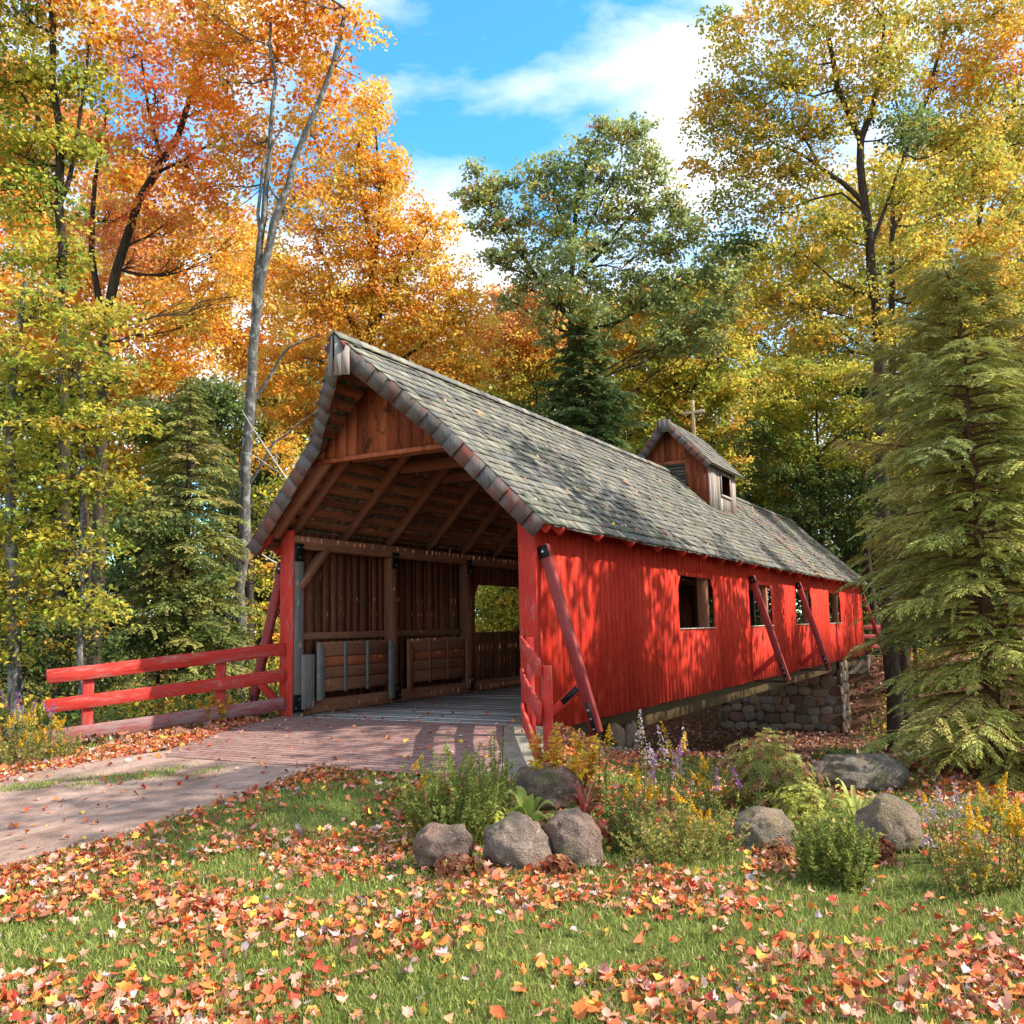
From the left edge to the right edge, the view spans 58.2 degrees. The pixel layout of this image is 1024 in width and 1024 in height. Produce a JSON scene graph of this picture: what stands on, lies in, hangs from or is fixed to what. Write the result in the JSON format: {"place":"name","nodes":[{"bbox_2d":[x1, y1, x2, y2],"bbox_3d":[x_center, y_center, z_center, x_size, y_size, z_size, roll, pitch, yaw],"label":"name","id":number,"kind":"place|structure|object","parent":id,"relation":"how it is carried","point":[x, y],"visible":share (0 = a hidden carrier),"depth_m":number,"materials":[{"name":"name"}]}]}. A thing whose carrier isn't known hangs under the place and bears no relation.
{"place":"outdoors","nodes":[
{"label":"outdoors","id":0,"kind":"place"},
{"bbox_2d":[0,750,314,864],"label":"dirt road","id":1,"kind":"structure","parent":0,"point":[169,796],"depth_m":9.31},
{"bbox_2d":[0,621,1023,1023],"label":"ground","id":2,"kind":"structure","parent":0,"point":[854,717],"depth_m":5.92,"materials":[{"name":"plant"}]},
{"bbox_2d":[0,690,9,748],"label":"purple spike flower","id":3,"kind":"object","parent":2,"relation":"on","point":[3,699],"visible":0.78,"depth_m":12.42,"materials":[{"name":"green plant"}]},
{"bbox_2d":[15,692,23,750],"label":"purple spike flower","id":4,"kind":"object","parent":2,"relation":"on","point":[18,732],"visible":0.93,"depth_m":12.57,"materials":[{"name":"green plant"}]},
{"bbox_2d":[10,664,30,734],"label":"dry stalk","id":5,"kind":"object","parent":2,"relation":"on","point":[11,702],"visible":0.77,"depth_m":14.69,"materials":[{"name":"purple plant"}]},
{"bbox_2d":[26,700,36,752],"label":"purple spike flower","id":6,"kind":"object","parent":2,"relation":"on","point":[31,722],"visible":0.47,"depth_m":12.38,"materials":[{"name":"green plant"}]},
{"bbox_2d":[0,707,74,765],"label":"goldenrod","id":7,"kind":"object","parent":2,"relation":"on","point":[23,747],"visible":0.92,"depth_m":11.53,"materials":[{"name":"yellow plant"}]},
{"bbox_2d":[36,701,52,752],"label":"purple spike flower","id":8,"kind":"object","parent":2,"relation":"on","point":[49,712],"visible":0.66,"depth_m":12.07,"materials":[{"name":"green plant"}]},
{"bbox_2d":[48,702,54,750],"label":"purple spike flower","id":9,"kind":"object","parent":2,"relation":"on","point":[53,712],"visible":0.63,"depth_m":12.17,"materials":[{"name":"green plant"}]},
{"bbox_2d":[33,714,84,757],"bbox_3d":[-5.833,2.910,11.817,0.636,0.606,0.607,-5,-8,29],"label":"meadow plant","id":10,"kind":"object","parent":2,"relation":"on","point":[60,744],"visible":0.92,"depth_m":11.75,"materials":[{"name":"yellow plant"}]},
{"bbox_2d":[0,597,148,717],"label":"green sapling","id":11,"kind":"object","parent":2,"relation":"on","point":[55,640],"visible":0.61,"depth_m":17.39,"materials":[{"name":"green plant"}]},
{"bbox_2d":[0,0,152,697],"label":"corner maple","id":12,"kind":"object","parent":2,"relation":"on","point":[41,77],"visible":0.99,"depth_m":19.89,"materials":[{"name":"yellow plant"}]},
{"bbox_2d":[0,273,173,735],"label":"yellow maple","id":13,"kind":"object","parent":2,"relation":"on","point":[82,425],"visible":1,"depth_m":15.40,"materials":[{"name":"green plant"}]},
{"bbox_2d":[126,681,190,716],"bbox_3d":[-7.026,3.729,18.218,1.147,0.776,1.041,-2,-7,3],"label":"yellow bush","id":14,"kind":"object","parent":2,"relation":"on","point":[183,699],"visible":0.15,"depth_m":18.18,"materials":[{"name":"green plant"}]},
{"bbox_2d":[44,642,284,743],"bbox_3d":[-5.172,2.753,13.981,3.479,1.431,0.179,3,-8,-32],"label":"rail fence","id":15,"kind":"object","parent":2,"relation":"on","point":[88,699],"visible":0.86,"depth_m":13.85,"materials":[{"name":"paint"}]},
{"bbox_2d":[88,497,246,706],"bbox_3d":[-7.181,2.015,18.998,3.281,4.810,2.128,-1,-7,-2],"label":"beech sapling","id":16,"kind":"object","parent":2,"relation":"on","point":[158,528],"visible":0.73,"depth_m":18.82,"materials":[{"name":"green plant"}]},
{"bbox_2d":[60,0,279,686],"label":"red maple","id":17,"kind":"object","parent":2,"relation":"on","point":[159,158],"visible":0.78,"depth_m":24.02,"materials":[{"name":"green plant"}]},
{"bbox_2d":[96,376,278,709],"bbox_3d":[-7.018,0.718,19.945,3.766,7.513,3.884,-5,-8,29],"label":"young hemlock","id":18,"kind":"object","parent":2,"relation":"on","point":[185,674],"visible":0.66,"depth_m":19.69,"materials":[{"name":"green plant"}]},
{"bbox_2d":[195,694,231,721],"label":"yellow bush","id":19,"kind":"object","parent":2,"relation":"on","point":[223,710],"visible":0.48,"depth_m":14.27,"materials":[{"name":"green plant"}]},
{"bbox_2d":[191,426,309,690],"bbox_3d":[-7.330,1.611,25.756,5.416,7.413,2.120,-8,-10,44],"label":"yellow sapling","id":20,"kind":"object","parent":2,"relation":"on","point":[281,449],"visible":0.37,"depth_m":24.97,"materials":[{"name":"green plant"}]},
{"bbox_2d":[225,536,276,564],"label":"bare sapling","id":21,"kind":"object","parent":2,"relation":"on","point":[261,554],"visible":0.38,"depth_m":20.19,"materials":[{"name":"grey wood"}]},
{"bbox_2d":[124,0,397,702],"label":"grey maple","id":22,"kind":"object","parent":2,"relation":"on","point":[225,54],"visible":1,"depth_m":21.89,"materials":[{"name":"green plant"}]},
{"bbox_2d":[242,411,286,478],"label":"bare sapling","id":23,"kind":"object","parent":2,"relation":"on","point":[283,475],"visible":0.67,"depth_m":20.39,"materials":[{"name":"grey wood"}]},
{"bbox_2d":[166,716,506,779],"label":"brick approach","id":24,"kind":"structure","parent":2,"relation":"on","point":[265,736],"depth_m":11.77,"materials":[{"name":"brick"}]},
{"bbox_2d":[235,74,516,458],"bbox_3d":[-4.614,-4.165,29.530,9.222,20.542,4.822,-3,-7,12],"label":"golden maple","id":25,"kind":"object","parent":2,"relation":"on","point":[370,300],"visible":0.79,"depth_m":29.61,"materials":[{"name":"orange plant"}]},
{"bbox_2d":[402,754,429,822],"bbox_3d":[-0.876,2.547,8.421,0.260,0.610,0.206,-1,-7,-5],"label":"goldenrod","id":26,"kind":"object","parent":2,"relation":"on","point":[421,779],"visible":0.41,"depth_m":8.45,"materials":[{"name":"green plant"}]},
{"bbox_2d":[413,822,474,869],"bbox_3d":[-0.513,2.498,6.883,0.471,0.316,0.397,-1,-7,0],"label":"rock","id":27,"kind":"object","parent":2,"relation":"on","point":[433,842],"visible":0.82,"depth_m":6.77,"materials":[{"name":"grey stone"}]},
{"bbox_2d":[394,741,509,844],"bbox_3d":[-0.482,2.344,7.710,0.970,0.893,0.979,-5,-8,29],"label":"aster","id":28,"kind":"object","parent":2,"relation":"on","point":[438,811],"visible":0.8,"depth_m":7.57,"materials":[{"name":"green plant"}]},
{"bbox_2d":[432,852,484,880],"bbox_3d":[-0.377,2.530,6.568,0.411,0.199,0.401,3,-8,-30],"label":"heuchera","id":29,"kind":"object","parent":2,"relation":"on","point":[451,867],"visible":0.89,"depth_m":6.48,"materials":[{"name":"brown plant"}]},
{"bbox_2d":[451,731,517,819],"bbox_3d":[-0.228,2.420,8.312,0.585,0.855,0.654,1,-8,-18],"label":"aster","id":30,"kind":"object","parent":2,"relation":"on","point":[497,775],"visible":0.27,"depth_m":8.27,"materials":[{"name":"green plant"}]},
{"bbox_2d":[459,793,509,844],"bbox_3d":[-0.252,2.564,7.651,0.591,0.443,0.535,-5,-8,29],"label":"spirea","id":31,"kind":"object","parent":2,"relation":"on","point":[497,816],"visible":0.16,"depth_m":7.60,"materials":[{"name":"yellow plant"}]},
{"bbox_2d":[475,585,518,632],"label":"tree","id":32,"kind":"object","parent":2,"relation":"on","point":[506,622],"visible":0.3,"depth_m":26.70,"materials":[{"name":"green plant"}]},
{"bbox_2d":[0,716,1023,1023],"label":"fallen leaves","id":33,"kind":"object","parent":2,"relation":"on","point":[974,962],"visible":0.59,"depth_m":5.59,"materials":[{"name":"orange plant"}]},
{"bbox_2d":[0,49,1023,670],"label":"distant wood","id":34,"kind":"object","parent":2,"relation":"on","point":[222,397],"visible":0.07,"depth_m":49.74,"materials":[{"name":"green plant"}]},
{"bbox_2d":[0,638,1023,757],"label":"undergrowth","id":35,"kind":"object","parent":2,"relation":"on","point":[130,711],"visible":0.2,"depth_m":17.07,"materials":[{"name":"green plant"}]},
{"bbox_2d":[0,657,1023,780],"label":"leaf mould","id":36,"kind":"object","parent":2,"relation":"on","point":[803,753],"visible":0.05,"depth_m":30.18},
{"bbox_2d":[483,812,552,872],"bbox_3d":[0.044,2.460,6.832,0.525,0.423,0.472,-1,-7,0],"label":"rock","id":37,"kind":"object","parent":2,"relation":"on","point":[518,840],"visible":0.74,"depth_m":6.69,"materials":[{"name":"grey stone"}]},
{"bbox_2d":[503,725,542,778],"bbox_3d":[0.191,2.802,10.803,0.617,0.180,3.946,-1,-7,0],"label":"concrete apron","id":38,"kind":"object","parent":2,"relation":"on","point":[521,755],"visible":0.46,"depth_m":10.90,"materials":[{"name":"grey concrete"}]},
{"bbox_2d":[459,274,598,417],"bbox_3d":[0.520,-1.177,37.429,6.440,17.172,3.470,-2,-7,3],"label":"slender maple","id":39,"kind":"object","parent":2,"relation":"on","point":[531,365],"visible":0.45,"depth_m":37.61,"materials":[{"name":"orange plant"}]},
{"bbox_2d":[507,786,554,822],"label":"hosta","id":40,"kind":"object","parent":2,"relation":"on","point":[524,803],"visible":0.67,"depth_m":7.97,"materials":[{"name":"green plant"}]},
{"bbox_2d":[519,635,552,761],"bbox_3d":[0.250,2.263,10.941,0.181,1.549,3.701,-1,-7,-3],"label":"rail fence","id":41,"kind":"object","parent":2,"relation":"on","point":[533,667],"visible":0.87,"depth_m":9.67,"materials":[{"name":"paint"}]},
{"bbox_2d":[508,762,582,809],"bbox_3d":[0.296,2.612,8.795,0.760,0.445,0.662,-1,-7,0],"label":"rock","id":42,"kind":"object","parent":2,"relation":"on","point":[552,785],"visible":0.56,"depth_m":8.56,"materials":[{"name":"grey stone"}]},
{"bbox_2d":[542,853,577,875],"bbox_3d":[0.338,2.538,6.582,0.258,0.209,0.270,3,-8,-28],"label":"heuchera","id":43,"kind":"object","parent":2,"relation":"on","point":[559,863],"visible":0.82,"depth_m":6.52,"materials":[{"name":"brown plant"}]},
{"bbox_2d":[526,721,602,787],"bbox_3d":[0.515,2.372,8.880,0.742,0.661,0.640,-2,-7,4],"label":"yellow azalea","id":44,"kind":"object","parent":2,"relation":"on","point":[574,765],"visible":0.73,"depth_m":8.79,"materials":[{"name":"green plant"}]},
{"bbox_2d":[544,807,602,869],"bbox_3d":[0.456,2.454,6.897,0.451,0.440,0.367,-1,-7,0],"label":"rock","id":45,"kind":"object","parent":2,"relation":"on","point":[574,835],"visible":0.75,"depth_m":6.78,"materials":[{"name":"grey stone"}]},
{"bbox_2d":[567,779,603,814],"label":"red leaf plant","id":46,"kind":"object","parent":2,"relation":"on","point":[582,801],"visible":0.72,"depth_m":8.26,"materials":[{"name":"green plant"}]},
{"bbox_2d":[531,318,652,455],"bbox_3d":[2.499,0.426,30.956,4.685,14.944,4.642,2,-8,-21],"label":"dark hemlock","id":47,"kind":"object","parent":2,"relation":"on","point":[597,426],"visible":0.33,"depth_m":31.61,"materials":[{"name":"green plant"}]},
{"bbox_2d":[447,109,748,427],"bbox_3d":[3.300,-3.303,32.055,10.723,22.195,3.497,0,-7,-12],"label":"green oak","id":48,"kind":"object","parent":2,"relation":"on","point":[660,244],"visible":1,"depth_m":32.77,"materials":[{"name":"green plant"}]},
{"bbox_2d":[594,723,614,805],"bbox_3d":[0.867,2.386,8.618,0.207,0.791,0.182,-5,-8,29],"label":"goldenrod","id":49,"kind":"object","parent":2,"relation":"on","point":[606,797],"visible":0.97,"depth_m":8.58,"materials":[{"name":"green plant"}]},
{"bbox_2d":[598,818,620,844],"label":"red leaf plant","id":50,"kind":"object","parent":2,"relation":"on","point":[606,839],"visible":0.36,"depth_m":7.44,"materials":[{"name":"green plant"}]},
{"bbox_2d":[598,720,639,751],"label":"stone pier","id":51,"kind":"structure","parent":2,"relation":"on","point":[625,737],"depth_m":15.38,"materials":[{"name":"grey stone"}]},
{"bbox_2d":[245,331,882,738],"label":"covered bridge","id":52,"kind":"structure","parent":51,"relation":"on","point":[409,503],"depth_m":16.71,"materials":[{"name":"red wood"}]},
{"bbox_2d":[316,640,395,700],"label":"wooden gate","id":53,"kind":"structure","parent":52,"relation":"attached to","point":[353,649],"depth_m":16.15,"materials":[{"name":"brown wood"}]},
{"bbox_2d":[406,637,470,689],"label":"wooden gate","id":54,"kind":"structure","parent":52,"relation":"attached to","point":[421,646],"depth_m":18.44,"materials":[{"name":"brown wood"}]},
{"bbox_2d":[300,397,860,723],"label":"stray leaves","id":55,"kind":"object","parent":52,"relation":"on","point":[512,721],"visible":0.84,"depth_m":16.47,"materials":[{"name":"orange plant"}]},
{"bbox_2d":[603,775,651,855],"bbox_3d":[0.913,2.386,7.250,0.410,0.639,0.387,-1,-7,0],"label":"leafy perennial","id":56,"kind":"object","parent":2,"relation":"on","point":[621,822],"visible":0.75,"depth_m":7.21,"materials":[{"name":"green plant"}]},
{"bbox_2d":[612,763,658,824],"bbox_3d":[1.103,2.511,8.092,0.410,0.605,0.357,-5,-8,29],"label":"goldenrod","id":57,"kind":"object","parent":2,"relation":"on","point":[648,795],"visible":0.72,"depth_m":8.04,"materials":[{"name":"yellow plant"}]},
{"bbox_2d":[635,709,658,797],"bbox_3d":[1.330,2.452,9.184,0.234,0.933,0.266,-5,-8,29],"label":"phlox","id":58,"kind":"object","parent":2,"relation":"on","point":[646,758],"visible":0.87,"depth_m":9.17,"materials":[{"name":"purple plant"}]},
{"bbox_2d":[643,755,657,843],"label":"purple spike flower","id":59,"kind":"object","parent":2,"relation":"on","point":[650,783],"visible":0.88,"depth_m":7.20,"materials":[{"name":"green plant"}]},
{"bbox_2d":[647,725,668,800],"bbox_3d":[1.482,2.574,9.357,0.284,0.804,0.151,1,-8,-20],"label":"phlox","id":60,"kind":"object","parent":2,"relation":"on","point":[664,755],"visible":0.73,"depth_m":9.37,"materials":[{"name":"purple plant"}]},
{"bbox_2d":[660,721,684,813],"bbox_3d":[1.530,2.445,8.739,0.220,0.911,0.206,-5,-8,29],"label":"goldenrod","id":61,"kind":"object","parent":2,"relation":"on","point":[669,779],"visible":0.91,"depth_m":8.75,"materials":[{"name":"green plant"}]},
{"bbox_2d":[602,801,750,864],"bbox_3d":[1.233,2.440,7.008,1.095,0.427,1.038,-2,-7,3],"label":"meadow plant","id":62,"kind":"object","parent":2,"relation":"on","point":[661,847],"visible":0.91,"depth_m":6.85,"materials":[{"name":"green plant"}]},
{"bbox_2d":[584,264,774,493],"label":"yellow green maple","id":63,"kind":"object","parent":2,"relation":"on","point":[662,395],"visible":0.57,"depth_m":43.52,"materials":[{"name":"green plant"}]},
{"bbox_2d":[674,742,684,838],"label":"purple spike flower","id":64,"kind":"object","parent":2,"relation":"on","point":[679,762],"visible":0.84,"depth_m":7.29,"materials":[{"name":"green plant"}]},
{"bbox_2d":[669,727,697,798],"bbox_3d":[1.783,2.626,9.546,0.334,0.772,0.135,-6,-8,32],"label":"phlox","id":65,"kind":"object","parent":2,"relation":"on","point":[674,776],"visible":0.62,"depth_m":9.57,"materials":[{"name":"purple plant"}]},
{"bbox_2d":[665,791,702,851],"bbox_3d":[1.321,2.403,7.046,0.251,0.501,0.321,-5,-8,29],"label":"goldenrod","id":66,"kind":"object","parent":2,"relation":"on","point":[692,805],"visible":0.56,"depth_m":7.11,"materials":[{"name":"yellow plant"}]},
{"bbox_2d":[676,732,699,807],"bbox_3d":[1.732,2.555,9.000,0.279,0.790,0.132,3,-8,-30],"label":"goldenrod","id":67,"kind":"object","parent":2,"relation":"on","point":[694,777],"visible":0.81,"depth_m":9.00,"materials":[{"name":"yellow plant"}]},
{"bbox_2d":[690,808,716,849],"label":"goldenrod","id":68,"kind":"object","parent":2,"relation":"on","point":[708,813],"visible":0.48,"depth_m":7.11,"materials":[{"name":"yellow plant"}]},
{"bbox_2d":[695,752,732,815],"bbox_3d":[1.888,2.614,8.745,0.268,0.628,0.337,3,-8,-32],"label":"goldenrod","id":69,"kind":"object","parent":2,"relation":"on","point":[702,778],"visible":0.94,"depth_m":8.73,"materials":[{"name":"yellow plant"}]},
{"bbox_2d":[709,767,722,840],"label":"purple spike flower","id":70,"kind":"object","parent":2,"relation":"on","point":[717,790],"visible":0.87,"depth_m":7.50,"materials":[{"name":"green plant"}]},
{"bbox_2d":[713,796,747,839],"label":"meadow plant","id":71,"kind":"object","parent":2,"relation":"on","point":[723,816],"visible":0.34,"depth_m":7.73,"materials":[{"name":"green plant"}]},
{"bbox_2d":[731,767,742,827],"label":"purple spike flower","id":72,"kind":"object","parent":2,"relation":"on","point":[737,808],"visible":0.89,"depth_m":7.80,"materials":[{"name":"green plant"}]},
{"bbox_2d":[732,806,798,850],"bbox_3d":[2.026,2.529,7.299,0.490,0.348,0.442,-6,-9,36],"label":"rock","id":73,"kind":"object","parent":2,"relation":"on","point":[767,825],"visible":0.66,"depth_m":7.17,"materials":[{"name":"grey stone"}]},
{"bbox_2d":[716,727,835,813],"bbox_3d":[2.540,2.517,8.888,1.006,0.832,1.059,1,-7,-14],"label":"azalea shrub","id":74,"kind":"object","parent":2,"relation":"on","point":[764,788],"visible":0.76,"depth_m":8.74,"materials":[{"name":"green plant"}]},
{"bbox_2d":[751,837,801,862],"bbox_3d":[2.008,2.575,6.976,0.419,0.196,0.379,-5,-8,29],"label":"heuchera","id":75,"kind":"object","parent":2,"relation":"on","point":[772,850],"visible":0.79,"depth_m":6.89,"materials":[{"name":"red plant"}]},
{"bbox_2d":[719,660,851,732],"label":"stone pier","id":76,"kind":"structure","parent":2,"relation":"on","point":[819,703],"depth_m":34.43,"materials":[{"name":"grey stone"}]},
{"bbox_2d":[772,777,840,836],"bbox_3d":[2.498,2.509,7.769,0.590,0.526,0.556,-1,-7,-3],"label":"spirea","id":77,"kind":"object","parent":2,"relation":"on","point":[795,806],"visible":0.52,"depth_m":7.72,"materials":[{"name":"green plant"}]},
{"bbox_2d":[677,0,958,753],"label":"olive maple","id":78,"kind":"object","parent":2,"relation":"on","point":[807,130],"visible":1,"depth_m":28.80,"materials":[{"name":"yellow plant"}]},
{"bbox_2d":[721,351,916,560],"bbox_3d":[13.798,-0.113,39.682,9.483,13.828,4.138,-1,-7,-3],"label":"layered maple","id":79,"kind":"object","parent":2,"relation":"on","point":[822,518],"visible":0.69,"depth_m":39.76,"materials":[{"name":"green plant"}]},
{"bbox_2d":[811,746,856,760],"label":"fern","id":80,"kind":"object","parent":2,"relation":"on","point":[831,750],"visible":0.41,"depth_m":11.32,"materials":[{"name":"green plant"}]},
{"bbox_2d":[790,801,880,893],"bbox_3d":[2.210,2.285,6.294,0.627,0.604,0.560,4,-9,-35],"label":"shrub","id":81,"kind":"object","parent":2,"relation":"on","point":[833,857],"visible":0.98,"depth_m":6.18,"materials":[{"name":"green plant"}]},
{"bbox_2d":[829,778,874,819],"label":"hosta","id":82,"kind":"object","parent":2,"relation":"on","point":[854,802],"visible":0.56,"depth_m":7.86,"materials":[{"name":"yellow plant"}]},
{"bbox_2d":[848,655,870,673],"bbox_3d":[12.819,7.717,39.577,5.000,3.090,0.800,-5,-8,29],"label":"abutment","id":83,"kind":"object","parent":2,"relation":"on","point":[863,666],"depth_m":38.32,"materials":[{"name":"grey stone"}]},
{"bbox_2d":[810,753,909,790],"bbox_3d":[3.728,2.796,9.899,0.995,0.359,0.810,-1,-7,0],"label":"rock","id":84,"kind":"object","parent":2,"relation":"on","point":[874,771],"visible":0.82,"depth_m":9.65,"materials":[{"name":"grey stone"}]},
{"bbox_2d":[870,833,898,866],"bbox_3d":[2.707,2.490,6.766,0.264,0.244,0.256,-5,-8,29],"label":"heuchera","id":85,"kind":"object","parent":2,"relation":"on","point":[888,851],"visible":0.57,"depth_m":6.71,"materials":[{"name":"brown plant"}]},
{"bbox_2d":[863,622,911,656],"bbox_3d":[16.178,5.809,39.442,3.317,2.100,0.173,3,-8,-32],"label":"rail fence","id":86,"kind":"object","parent":2,"relation":"on","point":[870,636],"visible":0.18,"depth_m":39.00,"materials":[{"name":"red wood"}]},
{"bbox_2d":[854,793,924,853],"bbox_3d":[2.909,2.414,7.129,0.516,0.452,0.443,-1,-7,0],"label":"rock","id":87,"kind":"object","parent":2,"relation":"on","point":[895,819],"visible":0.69,"depth_m":6.97,"materials":[{"name":"grey stone"}]},
{"bbox_2d":[859,416,969,751],"bbox_3d":[11.320,2.245,24.801,3.238,9.886,2.792,-5,-8,29],"label":"green hazel","id":88,"kind":"object","parent":2,"relation":"on","point":[916,645],"visible":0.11,"depth_m":24.97,"materials":[{"name":"green plant"}]},
{"bbox_2d":[830,250,1023,744],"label":"olive pine","id":89,"kind":"object","parent":2,"relation":"on","point":[953,324],"visible":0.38,"depth_m":14.49,"materials":[{"name":"green plant"}]},
{"bbox_2d":[831,337,1023,792],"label":"front hemlock","id":90,"kind":"object","parent":2,"relation":"on","point":[985,586],"visible":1,"depth_m":10.52,"materials":[{"name":"green plant"}]},
{"bbox_2d":[921,792,937,862],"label":"goldenrod","id":91,"kind":"object","parent":2,"relation":"on","point":[931,845],"visible":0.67,"depth_m":6.67,"materials":[{"name":"yellow plant"}]},
{"bbox_2d":[868,0,1023,727],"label":"second maple","id":92,"kind":"object","parent":2,"relation":"on","point":[969,80],"visible":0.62,"depth_m":32.73,"materials":[{"name":"yellow plant"}]},
{"bbox_2d":[919,786,988,871],"bbox_3d":[3.135,2.260,6.549,0.425,0.585,0.469,-3,-7,17],"label":"pink aster","id":93,"kind":"object","parent":2,"relation":"on","point":[938,836],"visible":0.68,"depth_m":6.59,"materials":[{"name":"green plant"}]},
{"bbox_2d":[961,791,977,862],"bbox_3d":[3.220,2.254,6.437,0.144,0.563,0.100,2,-8,-24],"label":"goldenrod","id":94,"kind":"object","parent":2,"relation":"on","point":[965,806],"visible":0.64,"depth_m":6.48,"materials":[{"name":"yellow plant"}]},
{"bbox_2d":[931,842,1011,899],"bbox_3d":[2.982,2.340,5.973,0.479,0.335,0.420,-3,-7,17],"label":"meadow plant","id":95,"kind":"object","parent":2,"relation":"on","point":[984,877],"visible":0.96,"depth_m":5.97,"materials":[{"name":"green plant"}]},
{"bbox_2d":[953,62,1023,561],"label":"edge maple","id":96,"kind":"object","parent":2,"relation":"on","point":[1017,139],"visible":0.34,"depth_m":36.00,"materials":[{"name":"yellow plant"}]},
{"bbox_2d":[957,782,1023,894],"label":"goldenrod","id":97,"kind":"object","parent":2,"relation":"on","point":[1015,827],"visible":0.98,"depth_m":5.99,"materials":[{"name":"yellow plant"}]},
{"bbox_2d":[971,772,1022,839],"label":"goldenrod","id":98,"kind":"object","parent":2,"relation":"on","point":[998,789],"visible":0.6,"depth_m":7.35,"materials":[{"name":"yellow plant"}]},
{"bbox_2d":[0,0,1023,632],"label":"sky","id":99,"kind":"structure","parent":0,"point":[501,81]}
]}

